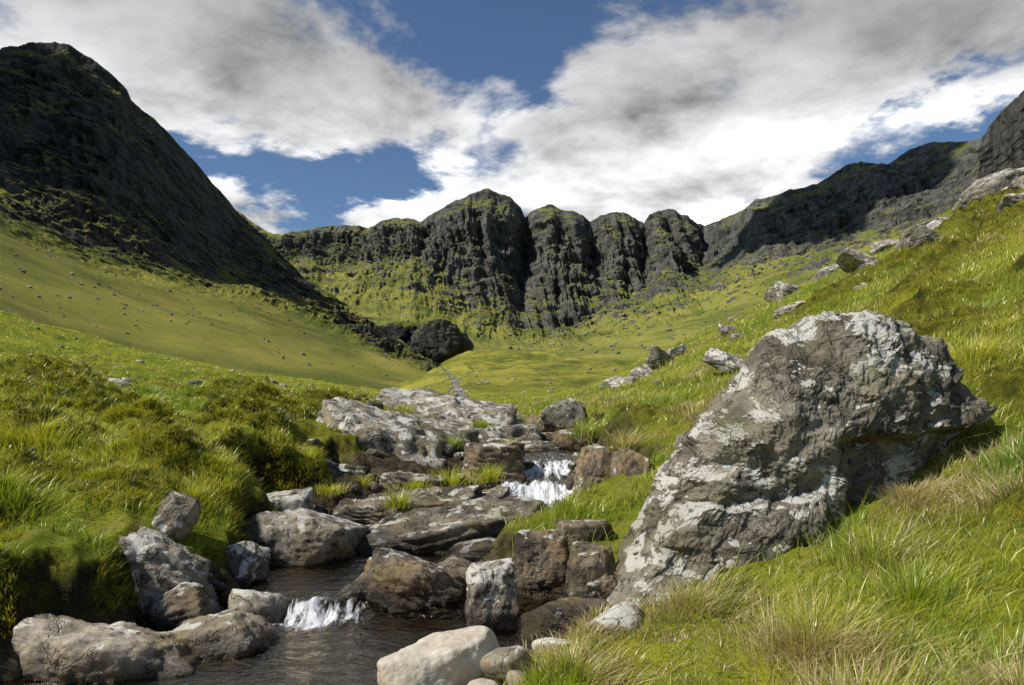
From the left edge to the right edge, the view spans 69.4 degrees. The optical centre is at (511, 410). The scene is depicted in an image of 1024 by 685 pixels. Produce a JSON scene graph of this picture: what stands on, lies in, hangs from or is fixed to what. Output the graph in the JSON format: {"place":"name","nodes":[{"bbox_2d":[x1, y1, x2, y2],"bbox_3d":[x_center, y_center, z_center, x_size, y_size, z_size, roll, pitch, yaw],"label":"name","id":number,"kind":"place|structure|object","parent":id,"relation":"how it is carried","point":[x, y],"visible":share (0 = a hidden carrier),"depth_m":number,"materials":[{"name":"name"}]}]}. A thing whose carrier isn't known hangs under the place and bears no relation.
{"place":"outdoors","nodes":[
{"label":"outdoors","id":0,"kind":"place"},
{"bbox_2d":[0,41,442,389],"bbox_3d":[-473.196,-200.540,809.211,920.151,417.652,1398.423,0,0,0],"label":"mountain spur","id":1,"kind":"structure","parent":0,"point":[80,109],"depth_m":610.07,"materials":[{"name":"green plant"}]},
{"bbox_2d":[374,320,420,345],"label":"crag","id":2,"kind":"structure","parent":1,"relation":"on","point":[403,330],"depth_m":696.01,"materials":[{"name":"black stone"}]},
{"bbox_2d":[410,315,473,363],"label":"crag","id":3,"kind":"structure","parent":1,"relation":"on","point":[439,339],"depth_m":619.44,"materials":[{"name":"grey stone"}]},
{"bbox_2d":[0,367,580,684],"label":"stream","id":4,"kind":"structure","parent":0,"point":[328,635],"depth_m":5.13,"materials":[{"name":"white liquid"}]},
{"bbox_2d":[516,414,528,420],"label":"boulder","id":5,"kind":"object","parent":4,"relation":"on","point":[517,415],"visible":0.14,"depth_m":14.85,"materials":[{"name":"grey stone"}]},
{"bbox_2d":[525,415,545,432],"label":"boulder","id":6,"kind":"object","parent":4,"relation":"on","point":[539,423],"visible":0.19,"depth_m":14.39,"materials":[{"name":"stone"}]},
{"bbox_2d":[0,188,1023,684],"bbox_3d":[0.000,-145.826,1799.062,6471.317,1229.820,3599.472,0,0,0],"label":"ground","id":7,"kind":"structure","parent":0,"point":[58,575],"depth_m":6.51,"materials":[{"name":"green plant"}]},
{"bbox_2d":[11,613,201,682],"bbox_3d":[-2.351,1.459,4.355,1.104,0.542,0.632,0,0,0],"label":"boulder","id":8,"kind":"object","parent":7,"relation":"on","point":[49,648],"visible":0.88,"depth_m":4.13,"materials":[{"name":"grey stone"}]},
{"bbox_2d":[117,523,211,625],"bbox_3d":[-2.668,1.250,5.202,1.064,0.875,0.609,0,0,-17],"label":"boulder","id":9,"kind":"object","parent":7,"relation":"on","point":[160,563],"visible":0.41,"depth_m":5.09,"materials":[{"name":"grey stone"}]},
{"bbox_2d":[152,491,200,540],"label":"boulder","id":10,"kind":"object","parent":7,"relation":"on","point":[177,515],"visible":0.8,"depth_m":5.48,"materials":[{"name":"grey stone"}]},
{"bbox_2d":[148,582,223,631],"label":"boulder","id":11,"kind":"object","parent":7,"relation":"on","point":[176,606],"visible":0.56,"depth_m":4.94,"materials":[{"name":"grey stone"}]},
{"bbox_2d":[167,609,279,659],"bbox_3d":[-1.881,1.467,4.715,0.761,0.382,0.532,0,0,0],"label":"boulder","id":12,"kind":"object","parent":7,"relation":"on","point":[231,633],"visible":0.66,"depth_m":4.54,"materials":[{"name":"grey stone"}]},
{"bbox_2d":[226,541,270,582],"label":"boulder","id":13,"kind":"object","parent":7,"relation":"on","point":[245,558],"visible":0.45,"depth_m":5.83,"materials":[{"name":"grey stone"}]},
{"bbox_2d":[227,588,289,623],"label":"boulder","id":14,"kind":"object","parent":7,"relation":"on","point":[270,607],"visible":0.55,"depth_m":5.24,"materials":[{"name":"grey stone"}]},
{"bbox_2d":[267,487,313,511],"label":"boulder","id":15,"kind":"object","parent":7,"relation":"on","point":[293,499],"visible":0.23,"depth_m":7.55,"materials":[{"name":"grey stone"}]},
{"bbox_2d":[246,508,368,566],"bbox_3d":[-1.977,1.237,6.899,1.157,0.658,0.936,0,0,0],"label":"boulder","id":16,"kind":"object","parent":7,"relation":"on","point":[302,537],"visible":0.63,"depth_m":6.50,"materials":[{"name":"grey stone"}]},
{"bbox_2d":[326,459,368,477],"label":"rock outcrop","id":17,"kind":"object","parent":7,"relation":"on","point":[345,468],"visible":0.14,"depth_m":8.71,"materials":[{"name":"grey stone"}]},
{"bbox_2d":[127,399,578,623],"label":"stream stones","id":18,"kind":"object","parent":7,"relation":"on","point":[244,582],"visible":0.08,"depth_m":8.70,"materials":[{"name":"grey stone"}]},
{"bbox_2d":[338,573,368,598],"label":"boulder","id":19,"kind":"object","parent":7,"relation":"on","point":[356,588],"visible":0.18,"depth_m":5.49,"materials":[{"name":"stone"}]},
{"bbox_2d":[329,498,390,524],"bbox_3d":[-1.528,1.105,8.011,0.841,0.300,0.603,0,0,0],"label":"rock slab","id":20,"kind":"object","parent":7,"relation":"on","point":[363,511],"visible":0.57,"depth_m":7.74,"materials":[{"name":"grey stone"}]},
{"bbox_2d":[354,531,401,555],"bbox_3d":[-1.364,1.304,7.193,0.757,0.262,0.600,0,0,0],"label":"rock slab","id":21,"kind":"object","parent":7,"relation":"on","point":[368,544],"visible":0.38,"depth_m":6.94,"materials":[{"name":"grey stone"}]},
{"bbox_2d":[316,397,479,468],"bbox_3d":[-1.708,0.674,10.282,2.449,1.742,2.074,0,0,0],"label":"rock outcrop","id":22,"kind":"object","parent":7,"relation":"on","point":[402,436],"visible":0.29,"depth_m":9.87,"materials":[{"name":"grey stone"}]},
{"bbox_2d":[379,470,445,491],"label":"rock outcrop","id":23,"kind":"object","parent":7,"relation":"on","point":[388,478],"visible":0.27,"depth_m":8.60,"materials":[{"name":"grey stone"}]},
{"bbox_2d":[364,547,466,613],"bbox_3d":[-0.752,1.353,5.636,0.869,0.642,0.618,0,0,0],"label":"boulder","id":24,"kind":"object","parent":7,"relation":"on","point":[400,582],"visible":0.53,"depth_m":5.38,"materials":[{"name":"brown stone"}]},
{"bbox_2d":[0,133,841,379],"bbox_3d":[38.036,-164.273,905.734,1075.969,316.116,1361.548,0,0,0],"label":"scree boulders","id":25,"kind":"object","parent":7,"relation":"on","point":[509,334],"visible":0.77,"depth_m":918.65,"materials":[{"name":"grey stone"}]},
{"bbox_2d":[363,485,482,524],"bbox_3d":[-0.993,1.050,8.095,1.324,0.437,0.704,0,0,0],"label":"rock slab","id":26,"kind":"object","parent":7,"relation":"on","point":[436,497],"visible":0.28,"depth_m":8.06,"materials":[{"name":"grey stone"}]},
{"bbox_2d":[377,625,499,684],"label":"river stone","id":27,"kind":"object","parent":7,"relation":"on","point":[452,657],"visible":0.9,"depth_m":3.83,"materials":[{"name":"grey stone"}]},
{"bbox_2d":[370,387,516,425],"bbox_3d":[-1.301,0.282,13.027,2.782,1.438,2.219,0,0,0],"label":"rock outcrop","id":28,"kind":"object","parent":7,"relation":"on","point":[443,406],"visible":0.3,"depth_m":12.57,"materials":[{"name":"grey stone"}]},
{"bbox_2d":[437,555,471,576],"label":"boulder","id":29,"kind":"object","parent":7,"relation":"on","point":[456,564],"visible":0.16,"depth_m":5.80,"materials":[{"name":"stone"}]},
{"bbox_2d":[366,496,543,553],"bbox_3d":[-0.624,1.267,7.463,1.990,0.719,1.070,0,0,0],"label":"rock slab","id":30,"kind":"object","parent":7,"relation":"on","point":[444,528],"visible":0.37,"depth_m":7.20,"materials":[{"name":"grey stone"}]},
{"bbox_2d":[439,537,494,562],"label":"boulder","id":31,"kind":"object","parent":7,"relation":"on","point":[476,550],"visible":0.35,"depth_m":6.52,"materials":[{"name":"grey stone"}]},
{"bbox_2d":[17,224,939,409],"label":"scattered stones","id":32,"kind":"object","parent":7,"relation":"on","point":[199,382],"visible":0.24,"depth_m":30.76,"materials":[{"name":"grey stone"}]},
{"bbox_2d":[467,678,498,684],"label":"river stone","id":33,"kind":"object","parent":7,"relation":"on","point":[481,681],"visible":1,"depth_m":3.68,"materials":[{"name":"beige stone"}]},
{"bbox_2d":[439,417,542,441],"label":"rock outcrop","id":34,"kind":"object","parent":7,"relation":"on","point":[520,430],"visible":0.2,"depth_m":11.82,"materials":[{"name":"grey stone"}]},
{"bbox_2d":[464,558,519,630],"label":"boulder","id":35,"kind":"object","parent":7,"relation":"on","point":[491,603],"visible":0.73,"depth_m":5.06,"materials":[{"name":"grey stone"}]},
{"bbox_2d":[476,485,509,498],"bbox_3d":[-0.448,1.086,8.383,0.858,0.431,0.659,0,0,0],"label":"rock slab","id":36,"kind":"object","parent":7,"relation":"on","point":[499,492],"visible":0.19,"depth_m":8.26,"materials":[{"name":"stone"}]},
{"bbox_2d":[461,442,526,486],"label":"rock outcrop","id":37,"kind":"object","parent":7,"relation":"on","point":[510,455],"visible":0.5,"depth_m":9.20,"materials":[{"name":"stone"}]},
{"bbox_2d":[480,645,534,684],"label":"river stone","id":38,"kind":"object","parent":7,"relation":"on","point":[492,659],"visible":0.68,"depth_m":3.83,"materials":[{"name":"grey stone"}]},
{"bbox_2d":[0,187,1023,638],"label":"moss","id":39,"kind":"object","parent":7,"relation":"on","point":[152,419],"visible":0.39,"depth_m":7.88,"materials":[{"name":"green plant"}]},
{"bbox_2d":[506,670,527,684],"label":"river stone","id":40,"kind":"object","parent":7,"relation":"on","point":[514,678],"visible":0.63,"depth_m":3.64,"materials":[{"name":"beige stone"}]},
{"bbox_2d":[486,438,560,451],"bbox_3d":[0.210,0.653,11.762,1.394,0.507,0.979,0,0,0],"label":"rock slab","id":41,"kind":"object","parent":7,"relation":"on","point":[543,445],"visible":0.18,"depth_m":11.54,"materials":[{"name":"grey stone"}]},
{"bbox_2d":[512,529,569,598],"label":"boulder","id":42,"kind":"object","parent":7,"relation":"on","point":[540,559],"visible":0.65,"depth_m":5.50,"materials":[{"name":"brown stone"}]},
{"bbox_2d":[541,432,553,441],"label":"boulder","id":43,"kind":"object","parent":7,"relation":"on","point":[547,436],"visible":0.14,"depth_m":12.52,"materials":[{"name":"grey stone"}]},
{"bbox_2d":[531,637,570,652],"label":"river stone","id":44,"kind":"object","parent":7,"relation":"on","point":[546,639],"visible":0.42,"depth_m":4.17,"materials":[{"name":"grey stone"}]},
{"bbox_2d":[540,398,585,431],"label":"boulder","id":45,"kind":"object","parent":7,"relation":"on","point":[560,412],"visible":0.8,"depth_m":13.71,"materials":[{"name":"grey stone"}]},
{"bbox_2d":[521,596,608,639],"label":"boulder","id":46,"kind":"object","parent":7,"relation":"on","point":[546,618],"visible":0.53,"depth_m":4.86,"materials":[{"name":"brown stone"}]},
{"bbox_2d":[553,428,589,449],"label":"boulder","id":47,"kind":"object","parent":7,"relation":"on","point":[564,441],"visible":0.47,"depth_m":11.63,"materials":[{"name":"brown stone"}]},
{"bbox_2d":[554,519,610,548],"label":"boulder","id":48,"kind":"object","parent":7,"relation":"on","point":[586,528],"visible":0.39,"depth_m":6.00,"materials":[{"name":"stone"}]},
{"bbox_2d":[564,541,617,599],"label":"boulder","id":49,"kind":"object","parent":7,"relation":"on","point":[591,572],"visible":0.66,"depth_m":5.13,"materials":[{"name":"brown stone"}]},
{"bbox_2d":[571,444,612,495],"bbox_3d":[1.000,0.928,9.013,0.702,1.030,1.256,0,0,0],"label":"rock slab","id":50,"kind":"object","parent":7,"relation":"on","point":[595,464],"visible":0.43,"depth_m":8.59,"materials":[{"name":"stone"}]},
{"bbox_2d":[600,376,621,390],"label":"slope boulder","id":51,"kind":"object","parent":7,"relation":"on","point":[604,383],"visible":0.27,"depth_m":24.83,"materials":[{"name":"grey stone"}]},
{"bbox_2d":[581,601,643,635],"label":"river stone","id":52,"kind":"object","parent":7,"relation":"on","point":[621,611],"visible":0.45,"depth_m":4.34,"materials":[{"name":"grey stone"}]},
{"bbox_2d":[607,376,636,388],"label":"slope boulder","id":53,"kind":"object","parent":7,"relation":"on","point":[615,382],"visible":0.41,"depth_m":18.82,"materials":[{"name":"grey stone"}]},
{"bbox_2d":[610,448,652,478],"bbox_3d":[1.245,0.945,7.613,0.572,1.142,1.037,0,0,0],"label":"rock slab","id":54,"kind":"object","parent":7,"relation":"on","point":[627,462],"visible":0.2,"depth_m":7.29,"materials":[{"name":"stone"}]},
{"bbox_2d":[630,365,653,378],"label":"slope boulder","id":55,"kind":"object","parent":7,"relation":"on","point":[639,370],"visible":0.55,"depth_m":19.82,"materials":[{"name":"grey stone"}]},
{"bbox_2d":[646,345,673,369],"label":"slope boulder","id":56,"kind":"object","parent":7,"relation":"on","point":[657,355],"visible":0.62,"depth_m":21.57,"materials":[{"name":"grey stone"}]},
{"bbox_2d":[665,345,686,356],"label":"slope boulder","id":57,"kind":"object","parent":7,"relation":"on","point":[676,351],"visible":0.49,"depth_m":22.71,"materials":[{"name":"grey stone"}]},
{"bbox_2d":[703,347,745,373],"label":"slope boulder","id":58,"kind":"object","parent":7,"relation":"on","point":[721,360],"visible":0.56,"depth_m":10.79,"materials":[{"name":"grey stone"}]},
{"bbox_2d":[718,324,738,336],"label":"slope boulder","id":59,"kind":"object","parent":7,"relation":"on","point":[724,329],"visible":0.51,"depth_m":20.84,"materials":[{"name":"grey stone"}]},
{"bbox_2d":[763,281,801,302],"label":"slope boulder","id":60,"kind":"object","parent":7,"relation":"on","point":[778,290],"visible":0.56,"depth_m":29.65,"materials":[{"name":"grey stone"}]},
{"bbox_2d":[773,301,804,318],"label":"slope boulder","id":61,"kind":"object","parent":7,"relation":"on","point":[785,308],"visible":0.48,"depth_m":18.81,"materials":[{"name":"grey stone"}]},
{"bbox_2d":[607,309,997,608],"bbox_3d":[1.992,0.461,5.596,3.272,2.513,1.646,0,0,-28],"label":"lichen covered boulder","id":62,"kind":"object","parent":7,"relation":"on","point":[803,421],"visible":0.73,"depth_m":5.18,"materials":[{"name":"grey stone"}]},
{"bbox_2d":[814,264,840,280],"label":"slope boulder","id":63,"kind":"object","parent":7,"relation":"on","point":[821,272],"visible":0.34,"depth_m":28.64,"materials":[{"name":"grey stone"}]},
{"bbox_2d":[835,247,878,273],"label":"slope boulder","id":64,"kind":"object","parent":7,"relation":"on","point":[849,260],"visible":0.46,"depth_m":19.69,"materials":[{"name":"grey stone"}]},
{"bbox_2d":[857,261,875,269],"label":"slope boulder","id":65,"kind":"object","parent":7,"relation":"on","point":[862,266],"visible":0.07,"depth_m":17.41,"materials":[{"name":"grey stone"}]},
{"bbox_2d":[869,239,897,254],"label":"slope boulder","id":66,"kind":"object","parent":7,"relation":"on","point":[878,246],"visible":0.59,"depth_m":25.75,"materials":[{"name":"grey stone"}]},
{"bbox_2d":[896,227,916,249],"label":"slope boulder","id":67,"kind":"object","parent":7,"relation":"on","point":[907,232],"visible":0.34,"depth_m":22.30,"materials":[{"name":"grey stone"}]},
{"bbox_2d":[902,225,942,247],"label":"slope boulder","id":68,"kind":"object","parent":7,"relation":"on","point":[921,234],"visible":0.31,"depth_m":18.10,"materials":[{"name":"grey stone"}]},
{"bbox_2d":[913,217,948,227],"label":"slope boulder","id":69,"kind":"object","parent":7,"relation":"on","point":[927,222],"visible":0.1,"depth_m":25.44,"materials":[{"name":"grey stone"}]},
{"bbox_2d":[924,220,941,228],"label":"slope boulder","id":70,"kind":"object","parent":7,"relation":"on","point":[932,224],"visible":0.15,"depth_m":22.85,"materials":[{"name":"grey stone"}]},
{"bbox_2d":[951,167,1023,212],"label":"slope boulder","id":71,"kind":"object","parent":7,"relation":"on","point":[992,183],"visible":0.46,"depth_m":24.30,"materials":[{"name":"grey stone"}]},
{"bbox_2d":[997,193,1023,213],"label":"slope boulder","id":72,"kind":"object","parent":7,"relation":"on","point":[1013,198],"visible":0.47,"depth_m":13.40,"materials":[{"name":"grey stone"}]},
{"bbox_2d":[1007,175,1023,191],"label":"slope boulder","id":73,"kind":"object","parent":7,"relation":"on","point":[1016,183],"visible":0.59,"depth_m":21.82,"materials":[{"name":"grey stone"}]},
{"bbox_2d":[0,0,1023,233],"label":"sky","id":74,"kind":"structure","parent":0,"point":[303,114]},
{"bbox_2d":[237,90,1023,358],"bbox_3d":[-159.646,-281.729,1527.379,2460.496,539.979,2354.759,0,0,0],"label":"mountain headwall","id":75,"kind":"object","parent":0,"point":[555,271],"visible":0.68,"depth_m":1424.93,"materials":[{"name":"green stone"}]}
]}

